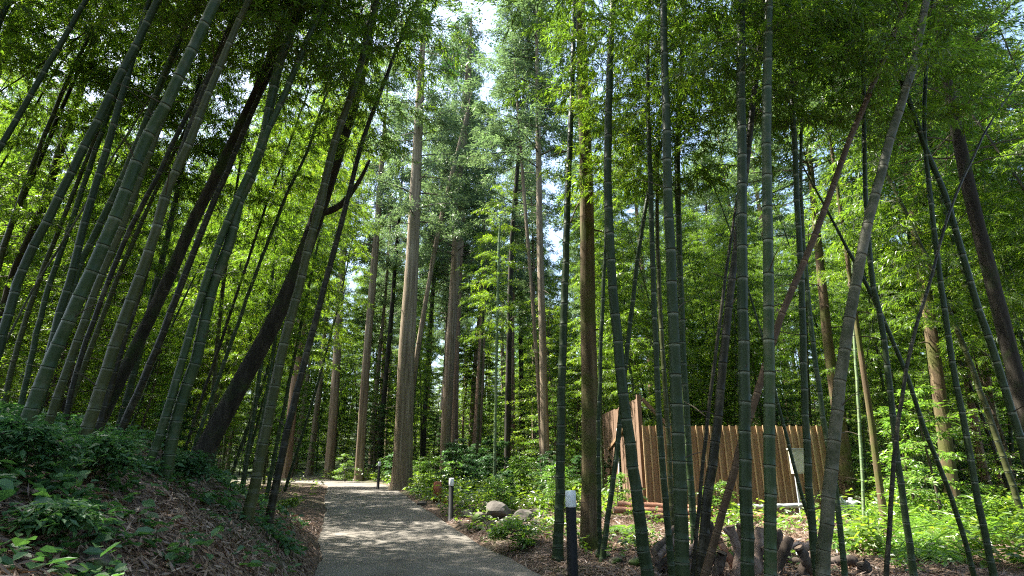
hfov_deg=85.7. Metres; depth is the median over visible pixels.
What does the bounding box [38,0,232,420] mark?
bamboo
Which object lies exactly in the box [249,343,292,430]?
bamboo
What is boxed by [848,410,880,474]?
understory tree
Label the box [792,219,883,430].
bamboo
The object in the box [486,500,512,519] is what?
rock
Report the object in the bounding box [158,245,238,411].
bamboo
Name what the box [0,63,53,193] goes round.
bamboo
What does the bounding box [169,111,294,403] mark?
bamboo
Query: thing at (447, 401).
cedar
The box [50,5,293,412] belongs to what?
bamboo
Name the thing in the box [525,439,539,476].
shrub
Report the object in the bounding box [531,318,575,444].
bamboo
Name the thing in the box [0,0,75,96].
bamboo
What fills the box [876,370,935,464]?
understory tree
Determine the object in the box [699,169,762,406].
bamboo
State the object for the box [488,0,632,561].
bamboo
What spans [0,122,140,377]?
bamboo
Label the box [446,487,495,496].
fern
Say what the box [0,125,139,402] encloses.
bamboo
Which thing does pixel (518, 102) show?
cedar
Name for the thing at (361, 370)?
bamboo
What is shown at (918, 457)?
shrub
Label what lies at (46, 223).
bamboo
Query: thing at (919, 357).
bamboo
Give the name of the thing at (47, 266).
bamboo
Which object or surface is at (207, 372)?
bamboo
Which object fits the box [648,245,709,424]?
bamboo
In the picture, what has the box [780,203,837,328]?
cedar
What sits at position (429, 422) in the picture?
understory tree
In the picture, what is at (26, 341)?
bamboo
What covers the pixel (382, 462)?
shrub
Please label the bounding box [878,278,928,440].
bamboo
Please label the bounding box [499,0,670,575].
bamboo
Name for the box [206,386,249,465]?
bamboo
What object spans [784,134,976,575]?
bamboo
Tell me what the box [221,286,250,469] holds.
bamboo
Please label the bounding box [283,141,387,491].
bamboo
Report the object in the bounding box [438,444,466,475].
shrub
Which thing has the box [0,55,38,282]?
bamboo
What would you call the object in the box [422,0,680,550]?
cedar
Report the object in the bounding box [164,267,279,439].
bamboo
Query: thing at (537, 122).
cedar
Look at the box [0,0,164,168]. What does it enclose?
bamboo
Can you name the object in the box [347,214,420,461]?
cedar
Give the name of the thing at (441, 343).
cedar
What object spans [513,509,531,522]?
rock
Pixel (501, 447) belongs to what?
shrub
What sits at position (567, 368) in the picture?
bamboo
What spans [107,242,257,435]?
bamboo
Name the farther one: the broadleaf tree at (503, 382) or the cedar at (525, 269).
the broadleaf tree at (503, 382)
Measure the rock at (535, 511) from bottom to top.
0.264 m
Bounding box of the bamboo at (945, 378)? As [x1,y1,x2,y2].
[916,287,974,423]
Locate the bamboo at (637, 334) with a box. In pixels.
[554,178,653,425]
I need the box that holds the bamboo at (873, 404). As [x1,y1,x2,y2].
[833,323,895,447]
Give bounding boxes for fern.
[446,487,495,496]
[540,516,579,523]
[609,524,651,534]
[882,541,997,564]
[930,520,1023,540]
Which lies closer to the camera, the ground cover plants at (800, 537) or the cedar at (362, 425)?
the ground cover plants at (800, 537)
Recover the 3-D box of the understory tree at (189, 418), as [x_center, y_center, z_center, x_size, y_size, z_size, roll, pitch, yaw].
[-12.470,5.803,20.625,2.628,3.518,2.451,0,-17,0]
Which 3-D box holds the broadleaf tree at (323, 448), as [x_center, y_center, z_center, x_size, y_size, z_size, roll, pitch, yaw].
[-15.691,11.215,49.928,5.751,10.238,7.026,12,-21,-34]
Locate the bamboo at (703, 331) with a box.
[683,243,734,425]
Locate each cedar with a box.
[140,83,219,424]
[203,102,287,403]
[216,437,226,470]
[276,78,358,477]
[282,250,345,473]
[289,285,334,468]
[295,180,363,475]
[313,279,345,440]
[318,80,387,478]
[319,57,423,481]
[342,231,390,353]
[342,283,377,456]
[346,202,420,473]
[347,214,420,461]
[352,0,482,490]
[358,101,437,476]
[358,235,400,392]
[373,265,415,468]
[379,104,472,462]
[387,92,478,404]
[390,9,508,470]
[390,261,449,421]
[396,29,507,471]
[397,187,488,470]
[397,224,465,457]
[399,255,443,448]
[416,173,489,326]
[417,217,487,342]
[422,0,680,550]
[424,147,507,444]
[425,114,533,467]
[430,313,470,376]
[431,340,464,390]
[436,316,473,362]
[444,216,524,452]
[450,0,604,490]
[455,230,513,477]
[456,2,578,482]
[457,0,567,486]
[458,317,473,443]
[459,276,489,431]
[469,216,523,439]
[471,247,514,428]
[483,314,500,429]
[485,116,559,463]
[486,188,556,466]
[492,326,515,373]
[499,166,572,473]
[500,298,531,364]
[514,237,554,358]
[543,83,634,278]
[545,270,571,363]
[555,236,579,329]
[559,225,579,338]
[568,270,580,385]
[596,197,635,334]
[600,117,691,425]
[627,220,652,391]
[634,155,695,313]
[638,201,662,296]
[672,148,762,315]
[682,147,736,300]
[683,0,936,503]
[683,115,788,425]
[706,92,827,424]
[736,0,913,529]
[754,252,810,353]
[757,232,798,355]
[773,0,1022,501]
[773,211,817,367]
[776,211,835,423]
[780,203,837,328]
[803,23,1020,494]
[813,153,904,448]
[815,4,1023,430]
[819,0,1023,497]
[826,192,920,458]
[895,178,975,455]
[943,27,1022,207]
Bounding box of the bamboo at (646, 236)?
[640,228,697,374]
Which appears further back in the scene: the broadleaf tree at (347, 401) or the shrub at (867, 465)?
the broadleaf tree at (347, 401)
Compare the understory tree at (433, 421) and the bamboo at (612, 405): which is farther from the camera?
the understory tree at (433, 421)
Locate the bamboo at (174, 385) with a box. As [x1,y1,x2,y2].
[143,0,418,473]
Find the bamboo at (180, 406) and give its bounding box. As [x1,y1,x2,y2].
[158,0,389,485]
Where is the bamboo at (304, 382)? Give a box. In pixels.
[274,300,332,429]
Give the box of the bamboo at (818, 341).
[797,280,862,471]
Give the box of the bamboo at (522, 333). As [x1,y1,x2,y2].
[512,291,538,456]
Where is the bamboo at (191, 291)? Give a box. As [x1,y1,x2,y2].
[158,212,235,375]
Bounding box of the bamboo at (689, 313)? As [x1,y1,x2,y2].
[639,310,696,425]
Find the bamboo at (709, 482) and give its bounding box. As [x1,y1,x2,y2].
[657,0,909,575]
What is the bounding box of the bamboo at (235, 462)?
[228,92,346,476]
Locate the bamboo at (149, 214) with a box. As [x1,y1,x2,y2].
[74,185,169,402]
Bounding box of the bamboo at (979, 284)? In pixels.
[858,1,1023,385]
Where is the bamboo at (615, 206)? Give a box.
[566,166,637,502]
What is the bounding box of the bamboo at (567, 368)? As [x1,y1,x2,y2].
[566,308,581,444]
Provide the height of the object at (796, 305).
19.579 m
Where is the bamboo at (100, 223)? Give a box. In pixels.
[28,0,269,410]
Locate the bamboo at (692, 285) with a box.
[681,209,737,415]
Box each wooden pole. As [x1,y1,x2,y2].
[651,525,673,555]
[651,546,673,564]
[653,535,674,559]
[654,547,673,571]
[654,563,666,575]
[689,536,698,555]
[689,553,692,564]
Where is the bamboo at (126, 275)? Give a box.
[25,3,227,412]
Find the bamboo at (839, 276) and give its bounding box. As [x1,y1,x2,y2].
[791,15,941,516]
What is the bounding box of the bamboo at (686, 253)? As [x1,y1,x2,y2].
[642,203,707,425]
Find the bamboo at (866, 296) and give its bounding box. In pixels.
[821,142,918,444]
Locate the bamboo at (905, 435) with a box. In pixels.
[849,360,926,460]
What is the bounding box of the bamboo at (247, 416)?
[232,349,284,474]
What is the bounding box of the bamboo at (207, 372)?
[180,242,269,419]
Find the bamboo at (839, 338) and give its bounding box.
[818,246,872,474]
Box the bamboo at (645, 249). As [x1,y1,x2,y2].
[575,152,709,422]
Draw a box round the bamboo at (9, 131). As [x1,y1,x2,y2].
[0,0,117,153]
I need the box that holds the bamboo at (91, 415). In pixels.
[69,0,325,444]
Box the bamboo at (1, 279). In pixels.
[0,49,88,382]
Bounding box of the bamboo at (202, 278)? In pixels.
[172,179,233,354]
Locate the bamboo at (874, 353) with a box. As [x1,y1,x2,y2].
[828,215,929,485]
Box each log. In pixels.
[612,507,713,515]
[617,501,696,508]
[651,512,689,521]
[709,521,713,570]
[710,550,726,575]
[718,537,733,568]
[722,525,740,573]
[733,559,740,575]
[736,523,740,542]
[753,514,806,520]
[754,526,763,574]
[777,529,782,550]
[777,535,794,575]
[786,555,858,566]
[791,541,809,550]
[793,544,811,575]
[794,551,810,575]
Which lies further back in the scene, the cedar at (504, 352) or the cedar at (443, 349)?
the cedar at (504, 352)
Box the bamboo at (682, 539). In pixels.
[523,0,762,575]
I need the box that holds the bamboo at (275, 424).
[259,356,290,463]
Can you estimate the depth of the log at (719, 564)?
6.58 m
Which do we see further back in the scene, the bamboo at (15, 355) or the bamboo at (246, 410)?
the bamboo at (246, 410)
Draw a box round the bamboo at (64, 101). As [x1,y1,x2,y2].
[0,0,167,244]
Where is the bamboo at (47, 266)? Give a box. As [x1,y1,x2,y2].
[6,42,188,343]
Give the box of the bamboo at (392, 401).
[380,323,425,469]
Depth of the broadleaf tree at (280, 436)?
52.06 m
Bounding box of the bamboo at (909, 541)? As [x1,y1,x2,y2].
[745,0,990,575]
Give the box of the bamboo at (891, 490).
[883,75,1023,575]
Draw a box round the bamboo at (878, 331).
[826,229,913,409]
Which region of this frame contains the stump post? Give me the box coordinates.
[433,481,441,501]
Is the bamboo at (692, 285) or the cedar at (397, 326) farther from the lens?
the cedar at (397, 326)
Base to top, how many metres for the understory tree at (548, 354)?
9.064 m
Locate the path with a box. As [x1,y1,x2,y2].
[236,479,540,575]
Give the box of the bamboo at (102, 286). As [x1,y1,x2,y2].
[13,148,190,365]
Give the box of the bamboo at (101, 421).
[92,0,345,437]
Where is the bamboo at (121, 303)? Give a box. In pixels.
[63,163,210,399]
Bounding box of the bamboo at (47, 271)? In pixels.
[0,3,188,401]
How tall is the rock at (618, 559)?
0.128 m
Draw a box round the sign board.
[786,448,803,514]
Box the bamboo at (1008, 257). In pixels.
[855,13,1023,318]
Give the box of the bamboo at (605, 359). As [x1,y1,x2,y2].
[573,285,631,428]
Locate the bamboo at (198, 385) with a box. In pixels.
[135,157,256,436]
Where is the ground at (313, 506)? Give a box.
[0,405,1023,575]
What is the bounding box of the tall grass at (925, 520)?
[731,490,1023,558]
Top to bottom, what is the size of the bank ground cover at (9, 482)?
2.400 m
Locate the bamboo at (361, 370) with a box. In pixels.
[348,310,379,416]
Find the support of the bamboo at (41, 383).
on the ground at (313, 506)
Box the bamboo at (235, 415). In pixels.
[195,360,266,446]
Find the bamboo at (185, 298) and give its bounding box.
[109,105,304,425]
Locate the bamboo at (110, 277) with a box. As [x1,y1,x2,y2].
[62,0,327,424]
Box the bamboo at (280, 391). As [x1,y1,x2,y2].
[249,176,351,459]
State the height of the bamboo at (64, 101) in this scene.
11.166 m
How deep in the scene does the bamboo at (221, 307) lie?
12.51 m
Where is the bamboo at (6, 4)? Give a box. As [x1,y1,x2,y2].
[0,0,119,76]
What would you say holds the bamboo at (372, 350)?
on the ground at (313, 506)
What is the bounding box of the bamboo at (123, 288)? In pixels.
[79,139,180,410]
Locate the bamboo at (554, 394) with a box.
[522,347,581,474]
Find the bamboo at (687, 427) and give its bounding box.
[612,0,780,552]
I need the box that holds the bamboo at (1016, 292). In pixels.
[986,168,1023,365]
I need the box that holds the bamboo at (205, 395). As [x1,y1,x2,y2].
[176,155,322,453]
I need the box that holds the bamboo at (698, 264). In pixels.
[682,224,738,421]
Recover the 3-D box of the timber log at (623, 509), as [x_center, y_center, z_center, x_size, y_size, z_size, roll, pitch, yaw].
[3.529,5.245,12.930,2.336,0.233,0.232,0,-17,0]
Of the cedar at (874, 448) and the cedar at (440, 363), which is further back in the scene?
the cedar at (440, 363)
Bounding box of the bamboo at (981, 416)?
[814,131,1023,494]
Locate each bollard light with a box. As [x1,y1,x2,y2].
[376,462,380,488]
[448,478,453,521]
[565,490,577,575]
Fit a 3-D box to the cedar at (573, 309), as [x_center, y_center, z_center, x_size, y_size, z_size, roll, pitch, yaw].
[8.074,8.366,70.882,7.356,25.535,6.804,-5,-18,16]
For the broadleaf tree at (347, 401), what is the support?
on the ground at (313, 506)
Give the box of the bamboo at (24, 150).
[0,0,88,293]
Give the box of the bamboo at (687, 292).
[665,282,713,425]
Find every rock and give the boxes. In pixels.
[84,554,112,570]
[262,561,275,573]
[417,501,426,505]
[463,509,472,517]
[471,512,487,522]
[484,520,495,527]
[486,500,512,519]
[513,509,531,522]
[529,509,541,517]
[594,550,610,557]
[609,556,622,563]
[626,556,639,565]
[840,497,848,516]
[846,498,858,516]
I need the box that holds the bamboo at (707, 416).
[660,0,874,575]
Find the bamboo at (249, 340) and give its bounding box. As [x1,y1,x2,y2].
[211,113,359,466]
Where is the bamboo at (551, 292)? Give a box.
[514,253,579,471]
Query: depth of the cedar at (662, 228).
54.40 m
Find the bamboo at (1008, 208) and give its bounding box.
[869,3,1023,320]
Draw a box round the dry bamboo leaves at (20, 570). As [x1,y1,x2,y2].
[0,426,1012,575]
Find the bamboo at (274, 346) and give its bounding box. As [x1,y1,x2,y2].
[225,111,331,462]
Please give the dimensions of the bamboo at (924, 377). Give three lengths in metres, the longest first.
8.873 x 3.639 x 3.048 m
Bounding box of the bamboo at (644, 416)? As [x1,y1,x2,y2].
[608,255,655,419]
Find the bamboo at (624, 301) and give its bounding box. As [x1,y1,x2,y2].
[595,157,657,391]
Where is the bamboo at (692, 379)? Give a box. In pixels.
[663,292,712,424]
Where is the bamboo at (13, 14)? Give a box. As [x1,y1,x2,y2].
[0,0,46,31]
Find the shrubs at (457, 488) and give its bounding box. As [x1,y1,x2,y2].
[239,467,1023,516]
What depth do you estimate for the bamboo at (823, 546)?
5.80 m
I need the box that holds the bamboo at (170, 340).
[142,234,206,429]
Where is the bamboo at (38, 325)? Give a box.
[1,0,226,409]
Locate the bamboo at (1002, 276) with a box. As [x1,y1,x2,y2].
[957,192,1022,352]
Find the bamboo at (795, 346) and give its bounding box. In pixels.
[774,156,852,425]
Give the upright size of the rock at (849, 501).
0.450 m
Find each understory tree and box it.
[0,157,79,398]
[0,191,180,430]
[0,277,123,423]
[9,334,100,419]
[48,337,102,413]
[72,380,119,426]
[74,318,187,428]
[88,349,167,436]
[107,361,164,435]
[112,331,203,435]
[143,342,249,481]
[180,399,200,444]
[218,408,254,471]
[231,385,299,471]
[238,408,280,467]
[267,384,324,476]
[298,425,322,466]
[299,407,324,463]
[334,388,392,471]
[335,418,355,463]
[349,403,393,473]
[366,356,430,468]
[383,390,419,463]
[383,404,419,466]
[390,381,435,458]
[413,397,439,460]
[413,413,440,470]
[413,415,437,467]
[413,421,433,465]
[425,416,438,461]
[458,407,467,466]
[464,400,493,451]
[481,392,521,469]
[481,401,503,462]
[482,407,522,466]
[483,365,530,453]
[497,375,537,461]
[499,299,581,458]
[512,410,539,471]
[516,384,581,484]
[530,346,608,476]
[549,332,643,474]
[661,336,737,425]
[663,387,702,418]
[669,381,712,425]
[702,379,738,425]
[752,384,801,425]
[775,335,862,441]
[787,373,850,447]
[794,366,830,425]
[798,406,820,425]
[807,362,889,488]
[813,374,889,482]
[816,337,913,457]
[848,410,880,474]
[850,377,937,498]
[865,377,917,464]
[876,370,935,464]
[887,369,996,480]
[908,407,967,471]
[914,360,993,471]
[916,380,1005,492]
[918,319,1023,500]
[929,355,1014,475]
[951,351,1018,470]
[954,351,1017,464]
[962,413,1022,482]
[984,398,1022,484]
[991,382,1021,478]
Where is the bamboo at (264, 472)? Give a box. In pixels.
[224,143,312,483]
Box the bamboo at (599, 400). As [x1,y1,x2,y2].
[535,0,677,554]
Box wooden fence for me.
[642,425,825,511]
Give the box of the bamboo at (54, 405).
[44,0,340,425]
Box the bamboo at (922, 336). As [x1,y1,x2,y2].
[852,113,975,492]
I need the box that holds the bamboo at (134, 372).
[93,0,275,427]
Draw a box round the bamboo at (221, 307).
[164,21,323,466]
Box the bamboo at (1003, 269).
[926,26,1023,366]
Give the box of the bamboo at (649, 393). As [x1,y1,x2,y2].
[634,346,663,425]
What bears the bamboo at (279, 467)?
on the ground at (313, 506)
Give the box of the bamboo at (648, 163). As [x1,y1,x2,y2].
[552,0,751,575]
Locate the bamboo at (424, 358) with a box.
[414,316,435,470]
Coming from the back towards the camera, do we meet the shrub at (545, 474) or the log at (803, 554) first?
the shrub at (545, 474)
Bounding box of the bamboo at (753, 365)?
[708,211,800,423]
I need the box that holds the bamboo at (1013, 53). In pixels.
[938,0,1023,309]
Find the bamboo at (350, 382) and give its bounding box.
[333,304,377,444]
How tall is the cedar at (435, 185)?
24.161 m
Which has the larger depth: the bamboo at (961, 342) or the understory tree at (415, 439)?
the understory tree at (415, 439)
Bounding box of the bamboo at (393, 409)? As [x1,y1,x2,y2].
[390,310,439,429]
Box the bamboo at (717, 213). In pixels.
[694,203,785,424]
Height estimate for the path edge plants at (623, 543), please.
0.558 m
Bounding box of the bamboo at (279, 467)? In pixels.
[252,0,482,527]
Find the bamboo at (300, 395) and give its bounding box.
[280,343,311,425]
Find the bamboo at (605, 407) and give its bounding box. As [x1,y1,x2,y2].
[602,341,620,461]
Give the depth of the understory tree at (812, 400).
43.35 m
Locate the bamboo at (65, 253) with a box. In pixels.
[1,95,159,399]
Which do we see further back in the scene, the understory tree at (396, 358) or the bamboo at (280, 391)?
the understory tree at (396, 358)
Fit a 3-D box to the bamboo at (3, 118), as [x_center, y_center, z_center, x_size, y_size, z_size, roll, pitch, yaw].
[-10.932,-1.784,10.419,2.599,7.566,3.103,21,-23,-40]
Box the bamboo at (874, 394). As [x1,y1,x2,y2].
[819,238,932,498]
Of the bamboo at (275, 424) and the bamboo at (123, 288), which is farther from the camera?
the bamboo at (275, 424)
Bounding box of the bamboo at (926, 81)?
[808,0,1023,575]
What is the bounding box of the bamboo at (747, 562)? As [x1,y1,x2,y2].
[621,0,831,575]
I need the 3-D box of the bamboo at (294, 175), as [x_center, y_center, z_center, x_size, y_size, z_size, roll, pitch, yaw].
[-4.623,-2.142,12.147,3.686,12.096,2.957,-7,-18,22]
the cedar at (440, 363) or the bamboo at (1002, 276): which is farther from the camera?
the cedar at (440, 363)
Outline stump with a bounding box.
[856,559,871,574]
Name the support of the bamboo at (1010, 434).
on the ground at (313, 506)
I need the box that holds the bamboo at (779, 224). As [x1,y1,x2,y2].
[730,142,865,475]
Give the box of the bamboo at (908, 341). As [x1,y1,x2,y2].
[856,133,975,493]
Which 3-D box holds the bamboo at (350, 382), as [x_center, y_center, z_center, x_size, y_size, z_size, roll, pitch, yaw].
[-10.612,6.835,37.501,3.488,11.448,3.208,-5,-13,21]
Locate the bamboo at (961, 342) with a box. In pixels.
[753,6,1023,516]
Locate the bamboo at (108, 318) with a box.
[45,117,170,406]
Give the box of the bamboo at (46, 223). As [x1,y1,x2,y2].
[0,0,263,367]
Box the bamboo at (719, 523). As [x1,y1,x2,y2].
[700,0,908,575]
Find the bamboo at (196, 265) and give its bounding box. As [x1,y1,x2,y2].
[133,187,207,388]
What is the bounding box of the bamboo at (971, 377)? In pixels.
[911,272,999,428]
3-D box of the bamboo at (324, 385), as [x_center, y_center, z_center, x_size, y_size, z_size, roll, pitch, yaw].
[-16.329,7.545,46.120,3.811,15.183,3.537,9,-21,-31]
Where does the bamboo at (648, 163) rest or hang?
on the ground at (313, 506)
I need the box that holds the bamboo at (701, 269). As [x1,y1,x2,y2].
[690,232,723,420]
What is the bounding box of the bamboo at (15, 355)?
[1,0,223,403]
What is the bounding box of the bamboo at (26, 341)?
[6,160,172,395]
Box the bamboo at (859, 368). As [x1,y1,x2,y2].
[809,273,885,467]
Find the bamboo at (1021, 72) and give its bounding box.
[1004,45,1023,165]
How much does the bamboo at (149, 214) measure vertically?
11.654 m
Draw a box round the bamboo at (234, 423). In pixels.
[197,293,276,427]
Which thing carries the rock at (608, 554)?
on the ground at (313, 506)
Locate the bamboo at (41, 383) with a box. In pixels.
[19,0,347,426]
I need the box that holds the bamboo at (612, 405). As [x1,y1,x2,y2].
[596,223,661,415]
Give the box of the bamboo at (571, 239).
[551,201,629,416]
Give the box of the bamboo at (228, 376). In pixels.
[155,297,305,452]
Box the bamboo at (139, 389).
[117,1,366,435]
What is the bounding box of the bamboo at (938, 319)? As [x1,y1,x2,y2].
[895,182,1009,481]
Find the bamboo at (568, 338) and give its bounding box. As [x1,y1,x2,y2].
[545,274,578,408]
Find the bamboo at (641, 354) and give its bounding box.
[562,177,660,398]
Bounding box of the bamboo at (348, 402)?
[337,331,372,470]
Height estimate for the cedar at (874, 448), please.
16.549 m
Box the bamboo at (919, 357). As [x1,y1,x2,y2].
[867,255,929,455]
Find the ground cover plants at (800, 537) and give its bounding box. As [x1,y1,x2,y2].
[611,510,1023,575]
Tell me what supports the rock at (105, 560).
on the ground at (313, 506)
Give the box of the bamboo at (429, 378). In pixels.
[390,260,444,472]
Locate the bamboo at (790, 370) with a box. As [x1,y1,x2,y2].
[729,262,800,425]
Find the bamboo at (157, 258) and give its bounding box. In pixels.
[71,191,199,422]
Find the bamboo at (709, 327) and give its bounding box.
[659,200,736,399]
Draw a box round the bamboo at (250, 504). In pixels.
[235,0,435,527]
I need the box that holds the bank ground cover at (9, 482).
[0,398,310,575]
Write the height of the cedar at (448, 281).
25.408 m
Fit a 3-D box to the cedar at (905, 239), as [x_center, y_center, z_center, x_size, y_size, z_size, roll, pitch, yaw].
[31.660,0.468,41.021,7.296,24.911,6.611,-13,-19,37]
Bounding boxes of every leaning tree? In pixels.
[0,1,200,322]
[0,4,188,89]
[103,0,438,428]
[192,0,497,466]
[819,0,1023,432]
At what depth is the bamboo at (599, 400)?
9.56 m
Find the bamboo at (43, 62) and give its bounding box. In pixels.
[0,1,131,91]
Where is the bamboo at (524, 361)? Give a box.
[515,338,537,435]
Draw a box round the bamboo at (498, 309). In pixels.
[465,181,530,478]
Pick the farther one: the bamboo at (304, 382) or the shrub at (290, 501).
the bamboo at (304, 382)
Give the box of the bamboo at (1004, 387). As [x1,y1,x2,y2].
[797,0,1023,469]
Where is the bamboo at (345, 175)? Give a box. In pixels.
[258,40,394,499]
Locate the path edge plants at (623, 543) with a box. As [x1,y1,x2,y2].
[404,480,796,558]
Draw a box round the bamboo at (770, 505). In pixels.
[658,0,869,575]
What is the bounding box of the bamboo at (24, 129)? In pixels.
[0,89,70,256]
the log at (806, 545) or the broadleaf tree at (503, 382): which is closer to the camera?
the log at (806, 545)
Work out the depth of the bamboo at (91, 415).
5.96 m
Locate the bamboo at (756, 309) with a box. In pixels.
[708,241,775,424]
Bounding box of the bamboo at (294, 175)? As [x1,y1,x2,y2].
[191,2,401,451]
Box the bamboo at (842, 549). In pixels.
[675,0,911,575]
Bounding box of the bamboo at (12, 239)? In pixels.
[0,96,113,346]
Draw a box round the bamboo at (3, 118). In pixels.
[0,16,68,221]
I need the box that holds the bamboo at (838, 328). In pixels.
[811,295,879,422]
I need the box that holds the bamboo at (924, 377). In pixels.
[872,281,953,475]
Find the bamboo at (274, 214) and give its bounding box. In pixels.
[197,163,338,399]
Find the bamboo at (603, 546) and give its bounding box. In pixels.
[555,11,748,561]
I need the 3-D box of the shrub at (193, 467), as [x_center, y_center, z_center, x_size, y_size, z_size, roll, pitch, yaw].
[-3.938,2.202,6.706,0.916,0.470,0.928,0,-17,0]
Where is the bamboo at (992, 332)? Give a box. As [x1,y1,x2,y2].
[957,233,1023,384]
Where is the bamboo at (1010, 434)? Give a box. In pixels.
[960,46,1023,483]
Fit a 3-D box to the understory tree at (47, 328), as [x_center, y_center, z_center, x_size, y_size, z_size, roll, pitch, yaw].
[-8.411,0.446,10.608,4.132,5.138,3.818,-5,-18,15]
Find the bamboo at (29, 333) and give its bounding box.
[0,292,106,382]
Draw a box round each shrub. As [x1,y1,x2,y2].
[0,413,100,476]
[0,494,125,547]
[75,427,154,483]
[147,395,204,450]
[152,449,226,484]
[276,498,300,508]
[331,453,361,481]
[372,458,391,478]
[382,453,392,478]
[411,455,447,487]
[413,460,428,475]
[422,469,445,487]
[434,438,483,488]
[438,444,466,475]
[439,448,471,475]
[443,462,463,475]
[456,454,484,485]
[457,444,491,476]
[470,454,500,485]
[473,435,518,484]
[475,518,545,548]
[477,477,516,513]
[484,454,503,477]
[491,470,527,502]
[497,454,541,494]
[509,457,537,485]
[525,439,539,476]
[527,457,555,498]
[531,450,568,488]
[531,464,580,508]
[532,479,580,507]
[565,455,581,490]
[601,456,621,488]
[601,472,630,503]
[695,480,738,515]
[837,450,871,504]
[853,450,884,477]
[858,383,1010,520]
[873,406,964,508]
[880,462,925,487]
[881,464,932,504]
[911,456,926,473]
[912,464,942,498]
[919,440,988,497]
[976,431,1023,491]
[1011,460,1023,499]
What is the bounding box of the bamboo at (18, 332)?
[0,203,89,399]
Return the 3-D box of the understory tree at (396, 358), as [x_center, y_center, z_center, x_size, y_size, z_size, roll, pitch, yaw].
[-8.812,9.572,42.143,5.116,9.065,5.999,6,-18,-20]
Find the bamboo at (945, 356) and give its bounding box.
[912,205,992,482]
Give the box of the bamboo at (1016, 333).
[914,89,1023,337]
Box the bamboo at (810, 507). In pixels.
[698,0,909,575]
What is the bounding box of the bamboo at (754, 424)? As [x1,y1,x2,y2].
[695,306,762,425]
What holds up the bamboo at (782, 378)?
on the ground at (313, 506)
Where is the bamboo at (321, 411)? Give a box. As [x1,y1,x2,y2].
[304,320,353,442]
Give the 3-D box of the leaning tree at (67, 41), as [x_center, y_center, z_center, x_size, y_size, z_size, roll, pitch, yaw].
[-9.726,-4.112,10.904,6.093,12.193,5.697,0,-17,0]
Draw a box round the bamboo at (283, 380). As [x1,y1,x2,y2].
[232,326,292,393]
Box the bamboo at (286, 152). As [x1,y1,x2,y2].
[182,3,387,451]
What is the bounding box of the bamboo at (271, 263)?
[216,24,341,488]
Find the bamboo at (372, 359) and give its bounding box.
[355,335,379,424]
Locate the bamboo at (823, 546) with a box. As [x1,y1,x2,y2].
[776,0,1021,575]
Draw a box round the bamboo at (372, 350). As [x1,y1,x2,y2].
[353,275,390,469]
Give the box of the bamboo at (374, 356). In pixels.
[367,309,397,443]
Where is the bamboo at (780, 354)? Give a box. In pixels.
[748,237,801,424]
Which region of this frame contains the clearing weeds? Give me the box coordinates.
[624,486,1023,568]
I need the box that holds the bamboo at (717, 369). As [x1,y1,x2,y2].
[686,286,737,425]
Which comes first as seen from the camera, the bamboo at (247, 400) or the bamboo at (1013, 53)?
the bamboo at (1013, 53)
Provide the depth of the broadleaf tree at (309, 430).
54.15 m
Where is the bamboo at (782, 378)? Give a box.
[749,306,811,425]
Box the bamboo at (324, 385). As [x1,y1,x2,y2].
[302,317,333,472]
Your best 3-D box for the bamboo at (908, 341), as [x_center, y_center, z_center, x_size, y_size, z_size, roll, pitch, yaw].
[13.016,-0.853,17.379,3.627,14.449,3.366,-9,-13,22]
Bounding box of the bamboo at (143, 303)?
[79,224,183,411]
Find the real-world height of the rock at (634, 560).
0.156 m
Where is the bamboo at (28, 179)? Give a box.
[0,0,207,271]
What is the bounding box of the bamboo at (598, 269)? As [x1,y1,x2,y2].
[572,206,630,409]
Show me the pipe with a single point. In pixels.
(791, 505)
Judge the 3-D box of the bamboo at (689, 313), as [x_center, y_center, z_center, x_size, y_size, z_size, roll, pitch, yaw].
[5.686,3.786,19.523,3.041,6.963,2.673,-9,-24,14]
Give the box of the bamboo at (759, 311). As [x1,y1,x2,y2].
[749,255,792,380]
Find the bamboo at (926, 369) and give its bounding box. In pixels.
[901,363,931,455]
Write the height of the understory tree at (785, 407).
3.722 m
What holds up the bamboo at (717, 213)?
on the ground at (313, 506)
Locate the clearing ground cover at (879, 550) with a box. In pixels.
[627,497,1023,571]
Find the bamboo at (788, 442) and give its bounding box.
[703,159,807,520]
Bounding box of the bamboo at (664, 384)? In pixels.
[595,22,750,535]
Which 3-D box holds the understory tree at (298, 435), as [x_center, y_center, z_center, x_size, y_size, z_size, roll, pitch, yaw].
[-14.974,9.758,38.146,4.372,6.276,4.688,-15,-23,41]
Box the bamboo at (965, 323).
[933,175,1011,431]
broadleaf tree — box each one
[198,364,283,468]
[227,348,312,469]
[296,358,350,464]
[309,332,370,457]
[310,356,366,469]
[367,349,417,466]
[396,360,440,457]
[417,362,439,432]
[429,340,499,466]
[430,367,458,433]
[458,339,504,451]
[466,336,515,441]
[497,333,531,463]
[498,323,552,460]
[501,354,553,459]
[503,318,581,461]
[515,340,568,454]
[554,333,581,462]
[565,362,620,464]
[809,348,826,425]
[853,334,913,455]
[883,331,957,436]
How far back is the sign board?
13.85 m
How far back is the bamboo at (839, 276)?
13.85 m
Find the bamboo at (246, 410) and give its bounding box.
[235,384,255,469]
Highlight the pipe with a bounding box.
[737,503,802,508]
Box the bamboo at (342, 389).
[317,288,379,459]
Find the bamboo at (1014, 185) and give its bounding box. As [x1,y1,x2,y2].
[958,62,1023,199]
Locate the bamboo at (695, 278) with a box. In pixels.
[682,229,726,422]
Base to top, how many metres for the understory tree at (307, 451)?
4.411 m
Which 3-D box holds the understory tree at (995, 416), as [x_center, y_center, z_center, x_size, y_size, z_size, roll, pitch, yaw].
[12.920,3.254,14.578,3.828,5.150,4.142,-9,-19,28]

